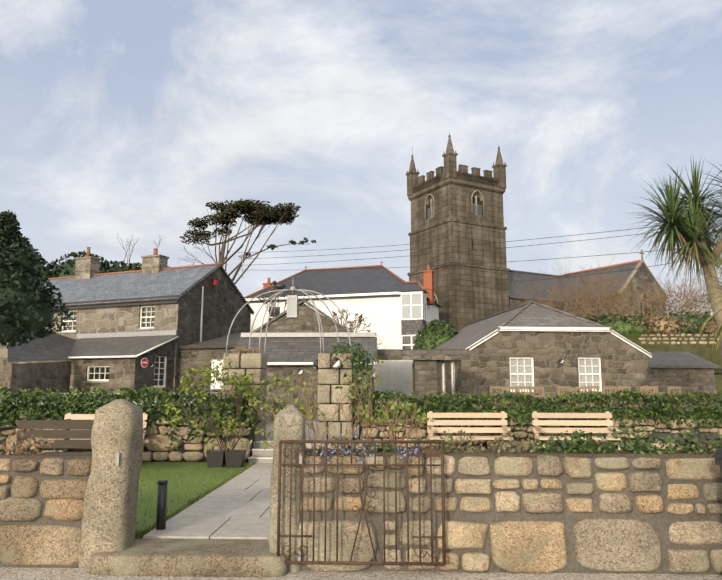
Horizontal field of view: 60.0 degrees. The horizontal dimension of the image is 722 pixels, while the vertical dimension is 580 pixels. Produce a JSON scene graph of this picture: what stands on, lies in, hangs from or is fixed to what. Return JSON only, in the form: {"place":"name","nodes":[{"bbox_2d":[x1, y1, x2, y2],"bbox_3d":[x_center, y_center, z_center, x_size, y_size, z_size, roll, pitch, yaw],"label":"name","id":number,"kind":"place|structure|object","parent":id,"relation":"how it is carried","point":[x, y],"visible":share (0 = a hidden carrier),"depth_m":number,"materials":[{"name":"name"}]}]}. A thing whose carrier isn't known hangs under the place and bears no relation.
{"place":"outdoors","nodes":[
{"label":"outdoors","id":0,"kind":"place"},
{"bbox_2d":[99,235,168,272],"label":"bare trees","id":1,"kind":"object","parent":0,"point":[135,265],"depth_m":52.30,"materials":[{"name":"brown plant"}]},
{"bbox_2d":[135,462,254,538],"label":"garden ground","id":2,"kind":"structure","parent":0,"point":[166,468],"depth_m":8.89,"materials":[{"name":"green plant"}]},
{"bbox_2d":[0,419,93,451],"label":"dark bench wood","id":3,"kind":"object","parent":2,"relation":"on","point":[66,434],"visible":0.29,"depth_m":9.24,"materials":[{"name":"brown wood"}]},
{"bbox_2d":[0,416,254,461],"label":"retaining wall","id":4,"kind":"structure","parent":2,"relation":"on","point":[156,441],"depth_m":11.35,"materials":[{"name":"grey stone"}]},
{"bbox_2d":[156,449,245,529],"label":"planters and bollard","id":5,"kind":"object","parent":2,"relation":"on","point":[216,458],"visible":0.88,"depth_m":10.53,"materials":[{"name":"black plastic"}]},
{"bbox_2d":[162,354,307,450],"bbox_3d":[-2.131,1.961,10.698,1.719,1.690,2.157,-8,-11,43],"label":"planter shrub","id":6,"kind":"object","parent":5,"relation":"on","point":[245,384],"depth_m":10.54,"materials":[{"name":"green plant"}]},
{"bbox_2d":[143,463,271,538],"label":"path paving","id":7,"kind":"structure","parent":2,"relation":"on","point":[237,507],"depth_m":6.74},
{"bbox_2d":[51,411,620,463],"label":"benches","id":8,"kind":"object","parent":2,"relation":"on","point":[537,429],"visible":0.56,"depth_m":11.69,"materials":[{"name":"beige wood"}]},
{"bbox_2d":[316,438,362,448],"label":"retaining wall","id":9,"kind":"structure","parent":2,"relation":"on","point":[328,446],"depth_m":11.23,"materials":[{"name":"grey stone"}]},
{"bbox_2d":[245,353,451,463],"bbox_3d":[-0.250,1.503,6.264,1.779,1.713,2.429,5,-10,-31],"label":"flowering plant","id":10,"kind":"object","parent":2,"relation":"on","point":[392,434],"depth_m":6.29,"materials":[{"name":"green plant"}]},
{"bbox_2d":[647,433,721,448],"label":"plants","id":11,"kind":"object","parent":2,"relation":"on","point":[704,440],"visible":0.27,"depth_m":8.61,"materials":[{"name":"green plant"}]},
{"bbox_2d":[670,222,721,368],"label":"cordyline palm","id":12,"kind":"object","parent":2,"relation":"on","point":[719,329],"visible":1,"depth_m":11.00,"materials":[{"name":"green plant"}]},
{"bbox_2d":[179,198,315,283],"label":"windswept pine","id":13,"kind":"object","parent":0,"point":[273,214],"depth_m":48.87,"materials":[{"name":"green plant"}]},
{"bbox_2d":[313,358,340,369],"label":"pillar lamps","id":14,"kind":"object","parent":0,"point":[335,363],"visible":0.98,"depth_m":11.86,"materials":[{"name":"white glass"}]},
{"bbox_2d":[0,567,721,579],"bbox_3d":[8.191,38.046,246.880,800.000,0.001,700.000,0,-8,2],"label":"ground","id":15,"kind":"structure","parent":0,"point":[15,573],"depth_m":5.12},
{"bbox_2d":[0,392,358,463],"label":"terraces","id":16,"kind":"object","parent":15,"relation":"on","point":[260,454],"visible":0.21,"depth_m":11.68,"materials":[{"name":"grey stone"}]},
{"bbox_2d":[0,209,73,348],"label":"cypress tree","id":17,"kind":"object","parent":16,"relation":"on","point":[27,304],"visible":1,"depth_m":16.17,"materials":[{"name":"green plant"}]},
{"bbox_2d":[8,329,75,393],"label":"pub wing","id":18,"kind":"structure","parent":16,"relation":"on","point":[44,375],"depth_m":26.79,"materials":[{"name":"grey stone"}]},
{"bbox_2d":[0,264,253,392],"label":"stone house","id":19,"kind":"structure","parent":16,"relation":"on","point":[210,306],"depth_m":30.93,"materials":[{"name":"grey stone"}]},
{"bbox_2d":[48,247,236,358],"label":"roof trim","id":20,"kind":"structure","parent":19,"relation":"attached to","point":[87,266],"depth_m":35.00,"materials":[{"name":"white paint"}]},
{"bbox_2d":[41,265,254,356],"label":"roof","id":21,"kind":"structure","parent":19,"relation":"attached to","point":[169,282],"depth_m":32.77,"materials":[{"name":"grey tile"}]},
{"bbox_2d":[0,384,263,449],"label":"ivy hedge","id":22,"kind":"object","parent":16,"relation":"on","point":[21,409],"visible":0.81,"depth_m":11.41,"materials":[{"name":"green plant"}]},
{"bbox_2d":[222,353,353,440],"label":"stone pillars","id":23,"kind":"structure","parent":16,"relation":"on","point":[330,379],"depth_m":11.89,"materials":[{"name":"grey stone"}]},
{"bbox_2d":[226,282,350,353],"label":"metal dome","id":24,"kind":"structure","parent":23,"relation":"on","point":[292,305],"depth_m":12.39,"materials":[{"name":"grey metal"}]},
{"bbox_2d":[272,281,287,289],"bbox_3d":[-1.593,-0.078,12.530,0.439,0.223,0.107,0,-8,2],"label":"jackdaw bird","id":25,"kind":"object","parent":24,"relation":"on","point":[280,286],"visible":0.96,"depth_m":12.50},
{"bbox_2d":[241,299,376,420],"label":"building","id":26,"kind":"structure","parent":16,"relation":"on","point":[304,323],"depth_m":19.84,"materials":[{"name":"grey stone"}]},
{"bbox_2d":[231,304,376,361],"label":"building roof","id":27,"kind":"structure","parent":26,"relation":"attached to","point":[292,349],"depth_m":19.22,"materials":[{"name":"grey tile"}]},
{"bbox_2d":[258,285,380,347],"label":"bare shrubs","id":28,"kind":"object","parent":16,"relation":"on","point":[359,320],"visible":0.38,"depth_m":37.09,"materials":[{"name":"brown plant"}]},
{"bbox_2d":[375,349,469,406],"bbox_3d":[1.983,3.216,21.353,3.070,2.220,3.150,0,-8,2],"label":"covered gateway","id":29,"kind":"object","parent":16,"relation":"on","point":[393,371],"visible":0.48,"depth_m":20.02,"materials":[{"name":"white paint"}]},
{"bbox_2d":[412,327,651,406],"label":"hipped cottage","id":30,"kind":"structure","parent":16,"relation":"on","point":[549,359],"depth_m":24.03,"materials":[{"name":"grey stone"}]},
{"bbox_2d":[412,303,652,361],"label":"roof","id":31,"kind":"structure","parent":30,"relation":"on","point":[533,315],"depth_m":25.47,"materials":[{"name":"grey tile"}]},
{"bbox_2d":[467,301,611,329],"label":"hipped cottage hips","id":32,"kind":"object","parent":31,"relation":"on","point":[527,304],"visible":0.81,"depth_m":25.75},
{"bbox_2d":[359,418,721,449],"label":"hedge wall","id":33,"kind":"structure","parent":16,"relation":"on","point":[526,431],"depth_m":12.07,"materials":[{"name":"grey"}]},
{"bbox_2d":[352,388,721,428],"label":"hedge","id":34,"kind":"object","parent":33,"relation":"on","point":[660,412],"visible":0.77,"depth_m":12.11,"materials":[{"name":"green plant"}]},
{"bbox_2d":[490,386,681,406],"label":"garden chairs","id":35,"kind":"object","parent":16,"relation":"on","point":[530,388],"visible":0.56,"depth_m":20.24,"materials":[{"name":"brown wood"}]},
{"bbox_2d":[628,156,721,359],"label":"cordyline palm","id":36,"kind":"object","parent":16,"relation":"on","point":[674,212],"depth_m":14.33,"materials":[{"name":"green plant"}]},
{"bbox_2d":[648,352,719,406],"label":"outbuilding","id":37,"kind":"structure","parent":16,"relation":"on","point":[689,372],"depth_m":24.73,"materials":[{"name":"grey stone"}]},
{"bbox_2d":[89,538,288,577],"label":"gate sill","id":38,"kind":"structure","parent":15,"relation":"on","point":[179,557],"depth_m":5.14,"materials":[{"name":"beige stone"}]},
{"bbox_2d":[78,399,305,572],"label":"gate posts","id":39,"kind":"object","parent":15,"relation":"on","point":[109,517],"visible":0.79,"depth_m":5.38,"materials":[{"name":"beige stone"}]},
{"bbox_2d":[277,440,445,565],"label":"iron gate","id":40,"kind":"structure","parent":39,"relation":"attached to","point":[430,454],"depth_m":5.22,"materials":[{"name":"brown metal"}]},
{"bbox_2d":[0,449,721,574],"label":"front wall","id":41,"kind":"structure","parent":15,"relation":"on","point":[587,512],"depth_m":5.29,"materials":[{"name":"stone"}]},
{"bbox_2d":[0,423,721,455],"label":"wall plants","id":42,"kind":"object","parent":41,"relation":"on","point":[637,446],"depth_m":5.50,"materials":[{"name":"green plant"}]},
{"bbox_2d":[0,0,721,315],"label":"sky","id":43,"kind":"structure","parent":0,"point":[125,119],"materials":[{"name":"blue"}]},
{"bbox_2d":[406,132,509,331],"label":"church tower","id":44,"kind":"structure","parent":0,"point":[451,205],"depth_m":50.28,"materials":[{"name":"stone"}]},
{"bbox_2d":[373,373,721,406],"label":"hill terrain","id":45,"kind":"structure","parent":0,"point":[718,381],"depth_m":29.01,"materials":[{"name":"green plant"}]},
{"bbox_2d":[33,251,132,283],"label":"tree","id":46,"kind":"object","parent":45,"relation":"on","point":[54,269],"visible":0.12,"depth_m":53.04,"materials":[{"name":"green plant"}]},
{"bbox_2d":[241,253,248,277],"bbox_3d":[-7.513,-1.601,39.858,1.111,1.663,0.038,0,-8,2],"label":"pole","id":47,"kind":"object","parent":45,"relation":"on","point":[242,263],"visible":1,"depth_m":39.88,"materials":[{"name":"grey metal"}]},
{"bbox_2d":[246,291,438,377],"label":"white house","id":48,"kind":"structure","parent":45,"relation":"on","point":[398,322],"depth_m":41.60,"materials":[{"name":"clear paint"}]},
{"bbox_2d":[244,261,434,304],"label":"roof trim","id":49,"kind":"structure","parent":48,"relation":"attached to","point":[428,278],"depth_m":43.81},
{"bbox_2d":[245,267,441,307],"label":"roof","id":50,"kind":"structure","parent":48,"relation":"attached to","point":[351,281],"depth_m":44.39,"materials":[{"name":"grey tile"}]},
{"bbox_2d":[413,319,458,348],"bbox_3d":[4.377,3.462,35.176,2.936,3.688,2.573,0,-8,2],"label":"evergreen bush","id":51,"kind":"object","parent":45,"relation":"on","point":[435,335],"visible":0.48,"depth_m":34.67,"materials":[{"name":"green plant"}]},
{"bbox_2d":[239,226,670,281],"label":"power lines","id":52,"kind":"object","parent":45,"relation":"on","point":[466,251],"visible":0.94,"depth_m":32.92,"materials":[{"name":"black metal"}]},
{"bbox_2d":[510,250,667,316],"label":"church nave","id":53,"kind":"structure","parent":45,"relation":"on","point":[643,273],"depth_m":50.71,"materials":[{"name":"stone"}]},
{"bbox_2d":[508,262,638,306],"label":"church roofs","id":54,"kind":"structure","parent":53,"relation":"on","point":[522,278],"depth_m":53.70,"materials":[{"name":"grey tile"}]},
{"bbox_2d":[510,260,640,276],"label":"church ridges","id":55,"kind":"object","parent":53,"relation":"on","point":[630,262],"visible":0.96,"depth_m":55.66,"materials":[{"name":"tile"}]},
{"bbox_2d":[509,258,721,317],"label":"bare shrubs","id":56,"kind":"object","parent":45,"relation":"on","point":[627,294],"visible":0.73,"depth_m":37.00,"materials":[{"name":"brown plant"}]},
{"bbox_2d":[520,279,721,318],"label":"bare shrubs","id":57,"kind":"object","parent":45,"relation":"on","point":[615,310],"visible":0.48,"depth_m":35.53,"materials":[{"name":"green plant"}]},
{"bbox_2d":[578,310,714,333],"bbox_3d":[17.593,1.880,32.945,14.646,1.990,7.525,0,-8,2],"label":"green bramble","id":58,"kind":"object","parent":45,"relation":"on","point":[694,327],"visible":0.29,"depth_m":31.72,"materials":[{"name":"green plant"}]},
{"bbox_2d":[590,311,721,393],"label":"mixed scrub","id":59,"kind":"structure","parent":45,"relation":"on","point":[626,325],"depth_m":29.64,"materials":[{"name":"green plant"}]},
{"bbox_2d":[623,333,721,372],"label":"stone retaining wall","id":60,"kind":"structure","parent":45,"relation":"on","point":[666,342],"depth_m":29.38,"materials":[{"name":"grey stone"}]},
{"bbox_2d":[713,448,721,477],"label":"wheelie bin","id":61,"kind":"object","parent":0,"point":[718,456],"visible":1,"depth_m":4.90,"materials":[{"name":"plastic"}]}
]}

